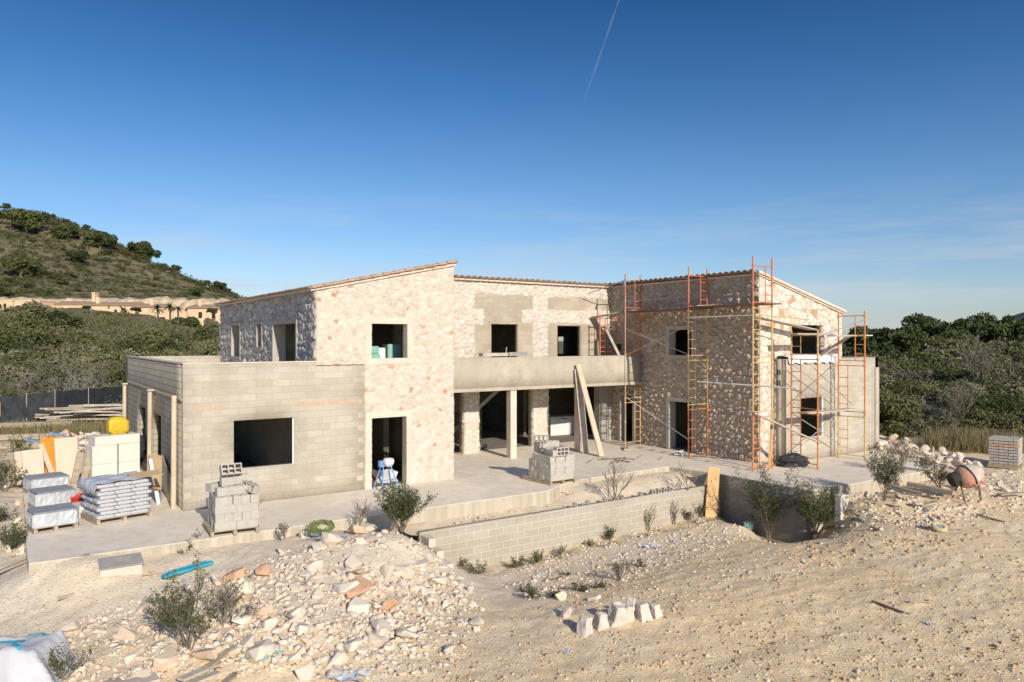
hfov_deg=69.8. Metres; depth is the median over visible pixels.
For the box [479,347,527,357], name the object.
wooden plank
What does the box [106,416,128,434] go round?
coil of yellow hose
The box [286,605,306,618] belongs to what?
rock
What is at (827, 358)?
tarpaulin
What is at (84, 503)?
cement sack
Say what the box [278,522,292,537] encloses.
shrub
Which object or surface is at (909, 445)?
rock
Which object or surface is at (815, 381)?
cross brace
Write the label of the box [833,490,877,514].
shrub
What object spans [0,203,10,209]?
pine tree
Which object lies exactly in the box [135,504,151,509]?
cement sack
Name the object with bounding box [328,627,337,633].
rock
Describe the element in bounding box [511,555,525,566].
weed
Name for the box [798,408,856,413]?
scaffold plank
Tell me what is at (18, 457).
timber board
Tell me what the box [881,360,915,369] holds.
bush
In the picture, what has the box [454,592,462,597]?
rock
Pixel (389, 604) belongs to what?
rock
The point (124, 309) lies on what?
palm tree
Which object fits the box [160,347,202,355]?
bush
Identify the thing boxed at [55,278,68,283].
bush
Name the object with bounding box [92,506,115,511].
cement sack
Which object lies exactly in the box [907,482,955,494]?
timber beam
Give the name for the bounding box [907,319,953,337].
oak tree
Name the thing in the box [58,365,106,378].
bush
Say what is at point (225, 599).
shrub
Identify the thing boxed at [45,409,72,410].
timber plank
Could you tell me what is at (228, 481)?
concrete block
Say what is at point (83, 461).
board
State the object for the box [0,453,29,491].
weed
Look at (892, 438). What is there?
rock
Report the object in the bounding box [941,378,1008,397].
bush
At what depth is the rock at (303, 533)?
18.39 m
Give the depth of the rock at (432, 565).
17.77 m
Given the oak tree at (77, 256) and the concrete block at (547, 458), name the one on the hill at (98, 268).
the oak tree at (77, 256)
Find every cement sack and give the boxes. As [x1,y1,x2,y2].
[80,494,89,498]
[80,501,89,506]
[86,496,94,501]
[86,504,95,509]
[91,513,114,519]
[92,498,115,504]
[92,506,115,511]
[93,490,115,496]
[95,486,118,491]
[95,494,117,499]
[95,502,117,507]
[95,509,118,514]
[96,482,114,488]
[112,480,131,486]
[114,496,131,501]
[115,504,132,508]
[115,511,131,516]
[116,489,132,493]
[118,484,135,489]
[118,492,135,496]
[118,499,134,504]
[118,507,135,512]
[129,478,148,483]
[131,486,148,491]
[131,501,148,506]
[132,494,148,498]
[132,508,148,513]
[134,482,150,486]
[134,496,151,501]
[135,489,151,494]
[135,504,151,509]
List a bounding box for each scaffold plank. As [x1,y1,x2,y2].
[591,310,630,317]
[622,307,712,311]
[686,302,781,307]
[755,317,817,329]
[788,333,838,334]
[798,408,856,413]
[819,336,851,356]
[827,335,872,336]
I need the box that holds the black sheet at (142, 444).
[140,435,144,459]
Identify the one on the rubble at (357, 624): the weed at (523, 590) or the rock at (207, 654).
the weed at (523, 590)
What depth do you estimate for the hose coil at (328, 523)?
18.20 m
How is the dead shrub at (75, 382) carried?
on the ground at (78, 576)
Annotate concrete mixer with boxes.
[946,463,986,503]
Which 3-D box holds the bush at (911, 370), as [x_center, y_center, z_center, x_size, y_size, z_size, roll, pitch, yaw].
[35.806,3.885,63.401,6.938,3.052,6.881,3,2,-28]
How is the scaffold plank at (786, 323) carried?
on the scaffold tower at (791, 382)
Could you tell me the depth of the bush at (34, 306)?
168.09 m
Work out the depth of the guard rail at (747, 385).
27.76 m
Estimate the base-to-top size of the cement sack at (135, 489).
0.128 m
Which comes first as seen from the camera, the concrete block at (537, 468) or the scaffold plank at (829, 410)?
the concrete block at (537, 468)
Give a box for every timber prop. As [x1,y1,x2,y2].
[462,423,464,454]
[768,412,773,470]
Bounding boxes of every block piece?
[649,489,655,493]
[655,488,661,492]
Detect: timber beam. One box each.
[0,421,73,427]
[0,432,60,439]
[0,441,39,447]
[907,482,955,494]
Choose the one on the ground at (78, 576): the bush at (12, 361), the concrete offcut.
the bush at (12, 361)
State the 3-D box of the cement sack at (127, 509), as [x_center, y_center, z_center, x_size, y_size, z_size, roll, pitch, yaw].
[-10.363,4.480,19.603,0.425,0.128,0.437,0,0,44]
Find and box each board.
[3,452,15,485]
[14,451,23,484]
[21,449,44,479]
[38,443,53,472]
[54,437,77,477]
[70,452,83,486]
[81,451,89,477]
[81,452,84,468]
[127,469,162,478]
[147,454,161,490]
[149,458,162,503]
[162,455,170,500]
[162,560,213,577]
[705,467,719,517]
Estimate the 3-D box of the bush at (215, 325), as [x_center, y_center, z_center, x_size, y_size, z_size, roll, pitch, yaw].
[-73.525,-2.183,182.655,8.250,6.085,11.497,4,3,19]
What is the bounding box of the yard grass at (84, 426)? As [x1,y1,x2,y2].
[0,406,114,438]
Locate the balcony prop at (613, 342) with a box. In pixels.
[605,330,619,354]
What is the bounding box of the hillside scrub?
[0,207,245,298]
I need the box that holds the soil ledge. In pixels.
[404,471,705,534]
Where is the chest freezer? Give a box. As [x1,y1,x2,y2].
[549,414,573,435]
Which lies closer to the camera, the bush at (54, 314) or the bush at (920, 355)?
the bush at (920, 355)
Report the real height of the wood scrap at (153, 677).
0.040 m
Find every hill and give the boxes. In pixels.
[0,211,238,299]
[1000,312,1023,320]
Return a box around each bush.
[0,286,15,295]
[0,309,52,335]
[0,321,40,336]
[0,331,24,336]
[0,334,40,349]
[0,343,50,355]
[0,349,25,356]
[0,359,40,365]
[0,361,72,384]
[0,363,38,393]
[0,381,31,394]
[0,389,24,396]
[1,306,17,315]
[2,356,19,361]
[4,277,15,281]
[4,299,62,317]
[7,347,36,354]
[9,332,63,351]
[9,360,55,367]
[14,353,51,361]
[19,365,103,392]
[21,237,36,241]
[21,282,35,287]
[21,386,79,395]
[26,377,104,393]
[30,356,66,366]
[33,310,85,330]
[36,288,52,294]
[37,265,47,272]
[37,380,105,393]
[46,274,57,278]
[52,343,99,360]
[54,361,110,378]
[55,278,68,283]
[58,332,98,343]
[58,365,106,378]
[64,271,78,277]
[71,287,84,291]
[71,353,125,364]
[81,341,120,356]
[87,362,105,370]
[96,359,125,376]
[101,365,125,385]
[103,379,122,386]
[109,338,150,351]
[109,348,161,359]
[113,367,125,385]
[124,327,172,340]
[129,333,169,345]
[136,348,161,354]
[140,281,156,285]
[144,339,190,350]
[151,339,190,351]
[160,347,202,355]
[162,351,199,355]
[167,334,195,346]
[187,339,218,349]
[189,341,220,355]
[190,327,219,340]
[195,320,219,338]
[204,336,219,346]
[206,350,219,355]
[842,346,862,356]
[850,356,899,373]
[859,341,909,359]
[878,360,891,371]
[879,370,900,374]
[879,371,923,382]
[879,377,945,393]
[879,379,932,390]
[879,388,940,409]
[879,389,923,440]
[879,410,922,437]
[880,365,947,385]
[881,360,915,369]
[885,383,948,400]
[886,351,942,360]
[887,411,955,435]
[893,356,921,360]
[894,369,934,381]
[898,359,943,370]
[911,336,963,351]
[911,354,960,368]
[911,405,949,430]
[913,407,944,435]
[917,400,988,428]
[918,400,957,421]
[920,337,983,353]
[921,383,999,405]
[923,346,974,365]
[928,380,995,395]
[929,329,984,346]
[932,364,1013,385]
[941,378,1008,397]
[942,390,1023,431]
[948,375,1016,384]
[951,407,1022,430]
[960,360,1023,384]
[964,353,1006,367]
[972,377,1022,393]
[979,339,1023,355]
[993,381,1023,405]
[994,386,1023,408]
[1000,335,1023,348]
[1003,349,1023,362]
[1007,410,1023,433]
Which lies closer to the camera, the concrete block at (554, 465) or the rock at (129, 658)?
the rock at (129, 658)
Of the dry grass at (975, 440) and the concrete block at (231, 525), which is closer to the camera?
the concrete block at (231, 525)
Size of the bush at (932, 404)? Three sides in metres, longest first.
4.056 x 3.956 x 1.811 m
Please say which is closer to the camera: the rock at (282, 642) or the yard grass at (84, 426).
the rock at (282, 642)
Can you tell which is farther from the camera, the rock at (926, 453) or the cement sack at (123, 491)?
the rock at (926, 453)
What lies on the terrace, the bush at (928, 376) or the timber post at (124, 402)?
the timber post at (124, 402)
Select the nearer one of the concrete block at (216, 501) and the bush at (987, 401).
the concrete block at (216, 501)
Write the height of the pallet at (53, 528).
0.135 m
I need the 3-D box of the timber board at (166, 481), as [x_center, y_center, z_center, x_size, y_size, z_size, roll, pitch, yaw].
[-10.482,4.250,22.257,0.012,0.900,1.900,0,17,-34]
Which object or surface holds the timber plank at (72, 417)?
on the ground at (78, 576)
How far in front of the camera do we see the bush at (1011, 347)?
115.40 m
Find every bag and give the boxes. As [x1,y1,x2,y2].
[0,630,76,681]
[70,492,84,502]
[375,469,397,482]
[773,453,809,467]
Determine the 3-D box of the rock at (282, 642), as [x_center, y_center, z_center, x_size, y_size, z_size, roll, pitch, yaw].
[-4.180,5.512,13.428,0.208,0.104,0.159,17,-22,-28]
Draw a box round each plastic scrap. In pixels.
[246,650,284,660]
[321,668,371,681]
[559,648,571,653]
[639,542,660,548]
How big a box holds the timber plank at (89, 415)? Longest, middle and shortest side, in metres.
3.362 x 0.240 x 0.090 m
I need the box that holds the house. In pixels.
[126,260,878,510]
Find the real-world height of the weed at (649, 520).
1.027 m
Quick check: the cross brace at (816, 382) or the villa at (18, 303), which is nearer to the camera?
the cross brace at (816, 382)
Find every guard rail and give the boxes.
[588,280,623,293]
[630,296,687,300]
[686,314,756,317]
[697,381,797,388]
[755,314,809,319]
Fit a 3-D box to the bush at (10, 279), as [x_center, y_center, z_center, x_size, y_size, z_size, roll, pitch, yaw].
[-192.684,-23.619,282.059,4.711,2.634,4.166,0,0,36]
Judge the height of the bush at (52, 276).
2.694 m
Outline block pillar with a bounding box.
[833,485,847,523]
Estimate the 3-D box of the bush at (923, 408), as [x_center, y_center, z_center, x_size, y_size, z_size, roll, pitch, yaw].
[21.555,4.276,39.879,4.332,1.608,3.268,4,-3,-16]
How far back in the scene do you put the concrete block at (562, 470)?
24.40 m
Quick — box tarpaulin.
[778,353,837,363]
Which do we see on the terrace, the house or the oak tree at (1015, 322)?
the house
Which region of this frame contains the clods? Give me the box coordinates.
[394,498,1023,681]
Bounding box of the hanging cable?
[625,298,625,445]
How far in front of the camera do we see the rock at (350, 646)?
13.40 m
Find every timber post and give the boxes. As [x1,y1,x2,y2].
[122,383,127,416]
[146,389,153,466]
[170,395,176,508]
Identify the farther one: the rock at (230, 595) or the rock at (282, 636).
the rock at (230, 595)
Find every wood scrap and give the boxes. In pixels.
[57,592,74,599]
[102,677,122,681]
[123,672,159,681]
[177,660,226,681]
[186,670,221,681]
[204,644,234,668]
[222,671,238,681]
[871,600,904,612]
[908,601,934,602]
[976,514,1004,521]
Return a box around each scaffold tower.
[599,316,616,355]
[624,274,640,445]
[688,267,708,458]
[751,256,773,471]
[790,330,818,469]
[836,311,865,460]
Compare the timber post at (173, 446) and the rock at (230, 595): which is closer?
the rock at (230, 595)
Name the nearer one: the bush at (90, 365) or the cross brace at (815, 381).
the cross brace at (815, 381)
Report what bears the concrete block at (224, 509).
on the concrete block at (218, 518)
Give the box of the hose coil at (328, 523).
[305,519,334,534]
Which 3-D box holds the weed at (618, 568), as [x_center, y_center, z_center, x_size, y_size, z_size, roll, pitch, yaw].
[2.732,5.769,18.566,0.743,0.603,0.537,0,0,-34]
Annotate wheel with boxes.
[931,521,947,532]
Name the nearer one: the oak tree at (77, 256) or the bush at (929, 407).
the bush at (929, 407)
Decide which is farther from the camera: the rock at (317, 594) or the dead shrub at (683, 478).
the dead shrub at (683, 478)
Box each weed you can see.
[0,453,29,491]
[0,503,18,521]
[0,520,29,548]
[3,430,34,450]
[42,640,98,681]
[177,545,190,553]
[186,525,206,548]
[456,556,467,566]
[465,558,487,573]
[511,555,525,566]
[515,581,532,592]
[524,587,541,598]
[530,549,544,563]
[545,588,561,596]
[554,543,566,555]
[559,570,571,575]
[571,581,589,591]
[585,538,595,546]
[590,577,607,587]
[602,523,615,540]
[610,557,634,579]
[635,558,647,566]
[644,502,657,530]
[670,498,678,524]
[682,505,695,520]
[692,504,710,516]
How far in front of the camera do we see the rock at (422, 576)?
17.01 m
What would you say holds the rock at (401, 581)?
on the ground at (78, 576)
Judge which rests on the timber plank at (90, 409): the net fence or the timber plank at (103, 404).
the timber plank at (103, 404)
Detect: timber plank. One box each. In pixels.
[0,559,26,572]
[35,414,55,415]
[35,416,96,417]
[44,413,97,417]
[45,407,105,408]
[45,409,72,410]
[47,408,121,409]
[47,418,79,420]
[49,413,72,414]
[53,411,104,412]
[56,413,109,418]
[60,406,121,413]
[70,416,113,417]
[71,411,118,411]
[73,410,121,413]
[73,413,121,416]
[74,413,121,415]
[80,418,107,419]
[84,404,122,405]
[574,369,588,452]
[575,364,603,456]
[674,450,687,455]
[862,514,873,528]
[890,485,925,494]
[917,500,939,506]
[997,492,1023,495]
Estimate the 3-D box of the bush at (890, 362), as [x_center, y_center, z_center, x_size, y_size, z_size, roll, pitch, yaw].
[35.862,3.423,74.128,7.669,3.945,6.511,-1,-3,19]
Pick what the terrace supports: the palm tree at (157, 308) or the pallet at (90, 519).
the pallet at (90, 519)
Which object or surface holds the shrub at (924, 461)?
on the terrace
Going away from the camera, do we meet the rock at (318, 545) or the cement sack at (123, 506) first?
the rock at (318, 545)
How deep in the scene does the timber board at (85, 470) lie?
24.45 m
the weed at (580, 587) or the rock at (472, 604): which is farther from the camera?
the weed at (580, 587)
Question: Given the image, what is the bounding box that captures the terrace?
[23,425,955,572]
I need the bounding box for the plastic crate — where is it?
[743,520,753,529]
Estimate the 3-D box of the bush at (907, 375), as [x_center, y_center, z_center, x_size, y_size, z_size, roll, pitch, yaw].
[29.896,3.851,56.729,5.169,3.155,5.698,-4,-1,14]
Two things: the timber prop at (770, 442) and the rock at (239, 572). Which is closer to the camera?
the rock at (239, 572)
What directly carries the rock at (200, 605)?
on the ground at (78, 576)
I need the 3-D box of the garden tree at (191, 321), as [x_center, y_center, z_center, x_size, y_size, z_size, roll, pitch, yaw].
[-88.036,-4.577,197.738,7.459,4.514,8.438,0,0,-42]
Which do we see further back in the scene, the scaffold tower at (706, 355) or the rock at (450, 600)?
the scaffold tower at (706, 355)
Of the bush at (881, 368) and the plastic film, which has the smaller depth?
the plastic film
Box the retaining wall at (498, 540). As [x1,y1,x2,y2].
[418,484,718,578]
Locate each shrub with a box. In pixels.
[5,362,46,390]
[40,368,99,392]
[143,551,220,651]
[204,570,269,625]
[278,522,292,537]
[352,499,372,525]
[372,479,437,531]
[601,457,633,499]
[675,461,697,489]
[725,460,803,541]
[786,477,861,538]
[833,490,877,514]
[864,444,913,500]
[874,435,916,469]
[912,453,939,470]
[917,458,947,487]
[932,381,984,429]
[955,333,1023,383]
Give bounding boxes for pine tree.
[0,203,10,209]
[169,264,181,271]
[900,312,946,325]
[967,311,996,323]
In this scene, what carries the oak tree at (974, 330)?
on the ground at (78, 576)
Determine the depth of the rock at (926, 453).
29.34 m
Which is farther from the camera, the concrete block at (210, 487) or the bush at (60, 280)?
the bush at (60, 280)
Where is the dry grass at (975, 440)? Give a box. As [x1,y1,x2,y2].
[913,425,1023,454]
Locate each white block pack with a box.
[85,444,116,464]
[88,432,139,445]
[88,463,116,477]
[117,442,139,461]
[117,460,139,473]
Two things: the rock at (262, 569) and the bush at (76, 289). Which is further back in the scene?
the bush at (76, 289)
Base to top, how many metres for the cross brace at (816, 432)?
1.477 m
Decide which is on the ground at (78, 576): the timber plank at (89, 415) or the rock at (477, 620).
the rock at (477, 620)
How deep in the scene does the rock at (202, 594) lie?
15.04 m
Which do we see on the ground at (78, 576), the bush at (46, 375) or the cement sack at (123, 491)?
the bush at (46, 375)
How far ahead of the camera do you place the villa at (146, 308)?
205.98 m
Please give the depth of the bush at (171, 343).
129.62 m
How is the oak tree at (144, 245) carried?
on the hill at (98, 268)
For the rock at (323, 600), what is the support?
on the ground at (78, 576)
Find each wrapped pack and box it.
[372,346,378,353]
[372,354,379,357]
[378,348,384,357]
[382,344,400,357]
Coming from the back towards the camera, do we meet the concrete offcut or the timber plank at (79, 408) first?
the timber plank at (79, 408)
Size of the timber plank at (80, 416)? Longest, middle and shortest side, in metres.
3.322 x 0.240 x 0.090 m
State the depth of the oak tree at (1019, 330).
136.67 m
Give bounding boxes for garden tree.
[81,306,90,309]
[95,311,111,314]
[130,307,141,312]
[171,316,201,327]
[206,308,217,314]
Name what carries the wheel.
on the ground at (78, 576)
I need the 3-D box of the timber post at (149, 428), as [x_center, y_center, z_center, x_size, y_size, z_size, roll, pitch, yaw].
[-12.098,3.183,24.544,0.201,3.136,0.260,0,0,-34]
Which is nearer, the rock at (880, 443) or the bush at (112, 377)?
the rock at (880, 443)
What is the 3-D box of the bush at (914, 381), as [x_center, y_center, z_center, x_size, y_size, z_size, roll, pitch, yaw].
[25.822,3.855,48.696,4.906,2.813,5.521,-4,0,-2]
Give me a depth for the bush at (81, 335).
145.72 m
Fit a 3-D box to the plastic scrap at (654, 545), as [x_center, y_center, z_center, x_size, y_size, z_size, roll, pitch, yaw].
[4.180,6.209,22.240,0.714,0.103,0.385,0,0,-34]
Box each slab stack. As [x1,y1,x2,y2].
[23,472,69,489]
[26,503,78,528]
[27,484,76,506]
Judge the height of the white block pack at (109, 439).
0.300 m
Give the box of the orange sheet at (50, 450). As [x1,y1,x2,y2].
[40,437,63,472]
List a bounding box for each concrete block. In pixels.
[205,481,219,492]
[208,507,212,518]
[211,494,223,506]
[213,504,236,514]
[213,513,223,522]
[214,521,236,531]
[215,485,237,496]
[219,463,242,477]
[219,475,241,485]
[223,495,232,504]
[224,513,232,521]
[232,494,241,504]
[233,512,241,520]
[237,483,256,493]
[237,502,257,511]
[237,518,257,528]
[240,493,249,503]
[241,480,260,493]
[242,473,246,479]
[242,511,250,519]
[249,493,258,502]
[251,509,258,518]
[532,453,544,460]
[533,435,548,441]
[533,441,540,447]
[533,465,540,472]
[534,446,542,453]
[541,441,551,447]
[541,455,554,462]
[541,467,554,474]
[545,448,556,456]
[547,461,562,468]
[547,474,561,480]
[549,440,558,446]
[553,446,568,455]
[555,468,559,474]
[560,467,564,473]
[562,460,573,467]
[562,472,573,479]
[565,454,569,460]
[565,467,569,472]
[569,453,574,460]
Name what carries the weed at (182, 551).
on the ground at (78, 576)
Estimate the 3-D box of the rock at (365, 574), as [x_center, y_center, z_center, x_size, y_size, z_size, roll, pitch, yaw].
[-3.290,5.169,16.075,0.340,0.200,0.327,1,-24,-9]
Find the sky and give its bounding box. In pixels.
[0,0,1023,340]
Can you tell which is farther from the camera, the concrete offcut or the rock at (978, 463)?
the rock at (978, 463)
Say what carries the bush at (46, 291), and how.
on the hill at (98, 268)
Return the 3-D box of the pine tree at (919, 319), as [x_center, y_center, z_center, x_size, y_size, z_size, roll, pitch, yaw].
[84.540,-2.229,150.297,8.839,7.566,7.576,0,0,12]
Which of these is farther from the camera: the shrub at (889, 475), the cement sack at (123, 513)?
the shrub at (889, 475)
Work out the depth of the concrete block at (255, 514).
18.23 m
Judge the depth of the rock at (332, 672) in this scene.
12.65 m
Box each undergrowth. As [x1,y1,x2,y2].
[0,304,218,366]
[21,386,122,406]
[842,343,1023,372]
[879,384,1020,432]
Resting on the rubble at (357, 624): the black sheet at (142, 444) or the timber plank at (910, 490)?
the timber plank at (910, 490)
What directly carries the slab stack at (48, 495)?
on the pallet at (30, 505)
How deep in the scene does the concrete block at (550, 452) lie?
24.28 m
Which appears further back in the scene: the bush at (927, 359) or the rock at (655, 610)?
the bush at (927, 359)
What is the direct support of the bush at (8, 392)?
on the ground at (78, 576)
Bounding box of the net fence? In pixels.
[0,386,122,422]
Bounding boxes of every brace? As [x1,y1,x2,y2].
[626,329,687,354]
[626,397,687,438]
[627,325,687,354]
[689,322,751,360]
[752,412,821,443]
[792,364,838,399]
[793,362,839,403]
[793,414,839,443]
[794,411,839,451]
[814,368,852,404]
[816,319,864,336]
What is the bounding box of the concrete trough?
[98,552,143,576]
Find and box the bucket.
[616,344,621,350]
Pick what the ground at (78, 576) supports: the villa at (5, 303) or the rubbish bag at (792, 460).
the villa at (5, 303)
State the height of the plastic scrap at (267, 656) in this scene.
0.074 m
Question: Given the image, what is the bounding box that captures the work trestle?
[373,458,398,491]
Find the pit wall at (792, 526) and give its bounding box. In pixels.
[720,474,813,542]
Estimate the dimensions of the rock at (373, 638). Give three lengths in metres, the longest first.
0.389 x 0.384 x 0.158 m
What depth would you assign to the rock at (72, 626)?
14.03 m
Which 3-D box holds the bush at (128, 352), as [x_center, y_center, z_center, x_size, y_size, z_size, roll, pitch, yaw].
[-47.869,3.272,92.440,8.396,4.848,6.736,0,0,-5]
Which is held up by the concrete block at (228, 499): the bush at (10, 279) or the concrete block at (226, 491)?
the concrete block at (226, 491)
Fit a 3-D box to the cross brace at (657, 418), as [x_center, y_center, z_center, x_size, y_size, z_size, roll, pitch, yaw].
[6.162,3.275,31.452,0.034,1.478,3.917,0,0,-31]
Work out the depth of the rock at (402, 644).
13.68 m
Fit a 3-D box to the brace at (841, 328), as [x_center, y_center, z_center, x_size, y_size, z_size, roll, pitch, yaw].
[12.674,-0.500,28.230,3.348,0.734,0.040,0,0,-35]
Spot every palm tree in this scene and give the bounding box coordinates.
[118,306,129,316]
[149,304,165,322]
[162,302,174,323]
[171,304,184,320]
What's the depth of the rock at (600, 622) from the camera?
14.76 m
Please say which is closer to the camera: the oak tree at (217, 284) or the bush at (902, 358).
the bush at (902, 358)
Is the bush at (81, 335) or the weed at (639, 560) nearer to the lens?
the weed at (639, 560)
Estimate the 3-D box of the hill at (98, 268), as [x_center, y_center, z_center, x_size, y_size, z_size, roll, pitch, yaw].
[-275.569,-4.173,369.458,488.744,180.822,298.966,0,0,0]
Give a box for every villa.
[0,300,14,309]
[15,300,57,307]
[52,301,95,307]
[84,297,115,310]
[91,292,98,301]
[107,302,144,312]
[130,299,166,315]
[156,308,186,319]
[185,300,220,324]
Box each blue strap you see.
[24,438,51,445]
[49,432,68,437]
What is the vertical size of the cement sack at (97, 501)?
0.128 m
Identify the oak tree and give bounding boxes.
[0,256,41,277]
[2,208,50,232]
[50,224,79,239]
[64,249,89,262]
[82,231,117,249]
[127,240,153,253]
[137,248,161,258]
[187,287,204,295]
[208,281,227,290]
[842,325,896,346]
[854,327,919,355]
[895,323,927,351]
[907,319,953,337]
[938,318,988,342]
[972,319,984,340]
[978,320,1016,343]
[992,314,1016,323]
[992,322,1023,343]
[1001,318,1023,326]
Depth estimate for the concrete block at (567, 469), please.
24.51 m
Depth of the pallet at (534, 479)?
24.64 m
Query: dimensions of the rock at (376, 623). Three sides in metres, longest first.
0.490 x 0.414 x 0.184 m
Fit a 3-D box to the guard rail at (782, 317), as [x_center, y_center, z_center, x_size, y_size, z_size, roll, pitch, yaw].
[10.017,-0.885,27.150,2.441,0.208,0.044,0,0,-19]
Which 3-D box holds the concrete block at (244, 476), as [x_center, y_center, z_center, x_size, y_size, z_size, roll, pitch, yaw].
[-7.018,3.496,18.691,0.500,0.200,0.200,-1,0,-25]
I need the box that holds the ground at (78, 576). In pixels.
[0,308,1023,681]
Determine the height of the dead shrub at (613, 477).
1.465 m
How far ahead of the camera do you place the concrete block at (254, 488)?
18.27 m
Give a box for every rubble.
[60,442,1023,681]
[455,477,700,523]
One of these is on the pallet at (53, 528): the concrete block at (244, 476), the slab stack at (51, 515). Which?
the slab stack at (51, 515)
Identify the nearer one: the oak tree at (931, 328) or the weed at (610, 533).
the weed at (610, 533)
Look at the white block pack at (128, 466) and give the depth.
25.12 m
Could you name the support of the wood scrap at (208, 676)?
on the ground at (78, 576)
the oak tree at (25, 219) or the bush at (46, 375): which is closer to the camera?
the bush at (46, 375)
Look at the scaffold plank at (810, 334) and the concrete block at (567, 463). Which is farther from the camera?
the scaffold plank at (810, 334)
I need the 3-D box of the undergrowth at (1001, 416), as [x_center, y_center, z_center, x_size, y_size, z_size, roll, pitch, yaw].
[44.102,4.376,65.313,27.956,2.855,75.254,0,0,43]
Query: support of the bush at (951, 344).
on the ground at (78, 576)
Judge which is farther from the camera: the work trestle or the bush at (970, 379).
the bush at (970, 379)
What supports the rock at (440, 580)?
on the ground at (78, 576)
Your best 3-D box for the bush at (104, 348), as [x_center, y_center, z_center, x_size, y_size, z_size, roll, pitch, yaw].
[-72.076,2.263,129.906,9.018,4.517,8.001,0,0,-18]
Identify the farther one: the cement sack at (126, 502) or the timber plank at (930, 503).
the timber plank at (930, 503)
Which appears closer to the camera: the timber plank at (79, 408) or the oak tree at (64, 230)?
the timber plank at (79, 408)
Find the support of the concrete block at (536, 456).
on the concrete block
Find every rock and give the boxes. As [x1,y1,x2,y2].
[3,545,10,552]
[14,517,22,523]
[15,545,24,554]
[58,621,80,632]
[62,429,69,435]
[71,661,88,674]
[77,435,84,442]
[77,441,84,446]
[91,627,107,633]
[115,626,138,640]
[123,647,144,664]
[131,664,143,674]
[133,668,152,676]
[136,597,154,611]
[141,626,150,631]
[149,597,167,611]
[152,648,178,670]
[159,644,174,653]
[163,626,171,633]
[171,637,181,644]
[174,623,195,636]
[179,600,206,620]
[190,589,208,599]
[190,648,216,659]
[211,571,227,586]
[222,567,244,583]
[223,589,240,600]
[224,577,253,594]
[231,612,250,624]
[241,634,255,647]
[245,639,274,663]
[254,600,274,616]
[255,563,270,575]
[261,617,282,631]
[262,635,272,639]
[267,644,276,655]
[275,654,280,661]
[277,639,287,644]
[278,547,287,553]
[278,633,287,639]
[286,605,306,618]
[286,636,293,641]
[288,652,300,661]
[289,582,300,591]
[289,622,303,631]
[294,623,310,635]
[295,663,314,681]
[296,562,307,570]
[296,637,308,642]
[297,592,306,596]
[298,529,311,538]
[299,570,311,577]
[304,559,323,574]
[307,575,316,581]
[311,541,325,550]
[311,588,323,600]
[316,572,323,578]
[317,598,327,603]
[320,532,343,545]
[326,668,342,678]
[327,649,347,665]
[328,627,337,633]
[333,581,359,594]
[337,614,343,620]
[343,636,363,653]
[344,554,361,569]
[346,576,373,598]
[347,524,365,533]
[347,596,368,614]
[352,568,364,573]
[354,572,369,578]
[355,647,367,655]
[356,537,365,544]
[361,523,377,530]
[367,633,388,645]
[371,618,392,632]
[372,603,381,608]
[373,626,387,635]
[380,564,394,580]
[381,598,399,610]
[394,564,414,577]
[394,583,405,592]
[396,627,417,637]
[396,670,406,675]
[397,579,407,589]
[398,642,406,648]
[399,599,405,604]
[407,625,415,631]
[409,585,419,591]
[415,558,428,567]
[416,605,422,612]
[418,574,424,579]
[422,643,430,648]
[424,587,435,594]
[424,596,436,602]
[428,562,435,567]
[428,577,445,585]
[442,600,448,607]
[443,643,455,654]
[445,598,454,602]
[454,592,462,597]
[466,602,475,607]
[467,585,473,591]
[468,615,483,625]
[473,626,480,631]
[555,591,566,600]
[559,606,571,617]
[576,615,592,637]
[587,594,600,601]
[592,611,608,630]
[607,602,626,626]
[623,604,634,622]
[626,597,635,609]
[635,602,652,622]
[649,603,662,618]
[858,513,866,520]
[877,441,884,446]
[888,434,897,441]
[905,443,913,449]
[912,501,923,506]
[918,444,929,453]
[921,450,933,458]
[922,506,935,512]
[940,450,947,455]
[944,458,952,462]
[950,456,962,465]
[972,460,982,467]
[977,485,992,491]
[995,481,1004,486]
[1000,486,1010,491]
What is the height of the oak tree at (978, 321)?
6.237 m
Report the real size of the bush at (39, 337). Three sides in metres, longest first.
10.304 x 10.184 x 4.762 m
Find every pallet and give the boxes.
[26,522,77,533]
[28,502,71,507]
[80,510,152,524]
[202,521,259,537]
[522,474,575,485]
[988,463,1022,468]
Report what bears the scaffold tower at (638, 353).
on the terrace
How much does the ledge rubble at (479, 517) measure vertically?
0.340 m
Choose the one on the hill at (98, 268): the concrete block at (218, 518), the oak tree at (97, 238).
the oak tree at (97, 238)
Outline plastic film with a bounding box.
[77,471,154,493]
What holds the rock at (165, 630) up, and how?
on the ground at (78, 576)
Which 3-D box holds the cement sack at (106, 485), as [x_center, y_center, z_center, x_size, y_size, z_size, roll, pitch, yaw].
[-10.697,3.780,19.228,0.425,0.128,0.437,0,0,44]
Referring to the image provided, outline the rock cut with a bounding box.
[0,296,229,307]
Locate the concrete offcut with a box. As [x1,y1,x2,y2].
[72,501,85,517]
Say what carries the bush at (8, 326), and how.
on the ground at (78, 576)

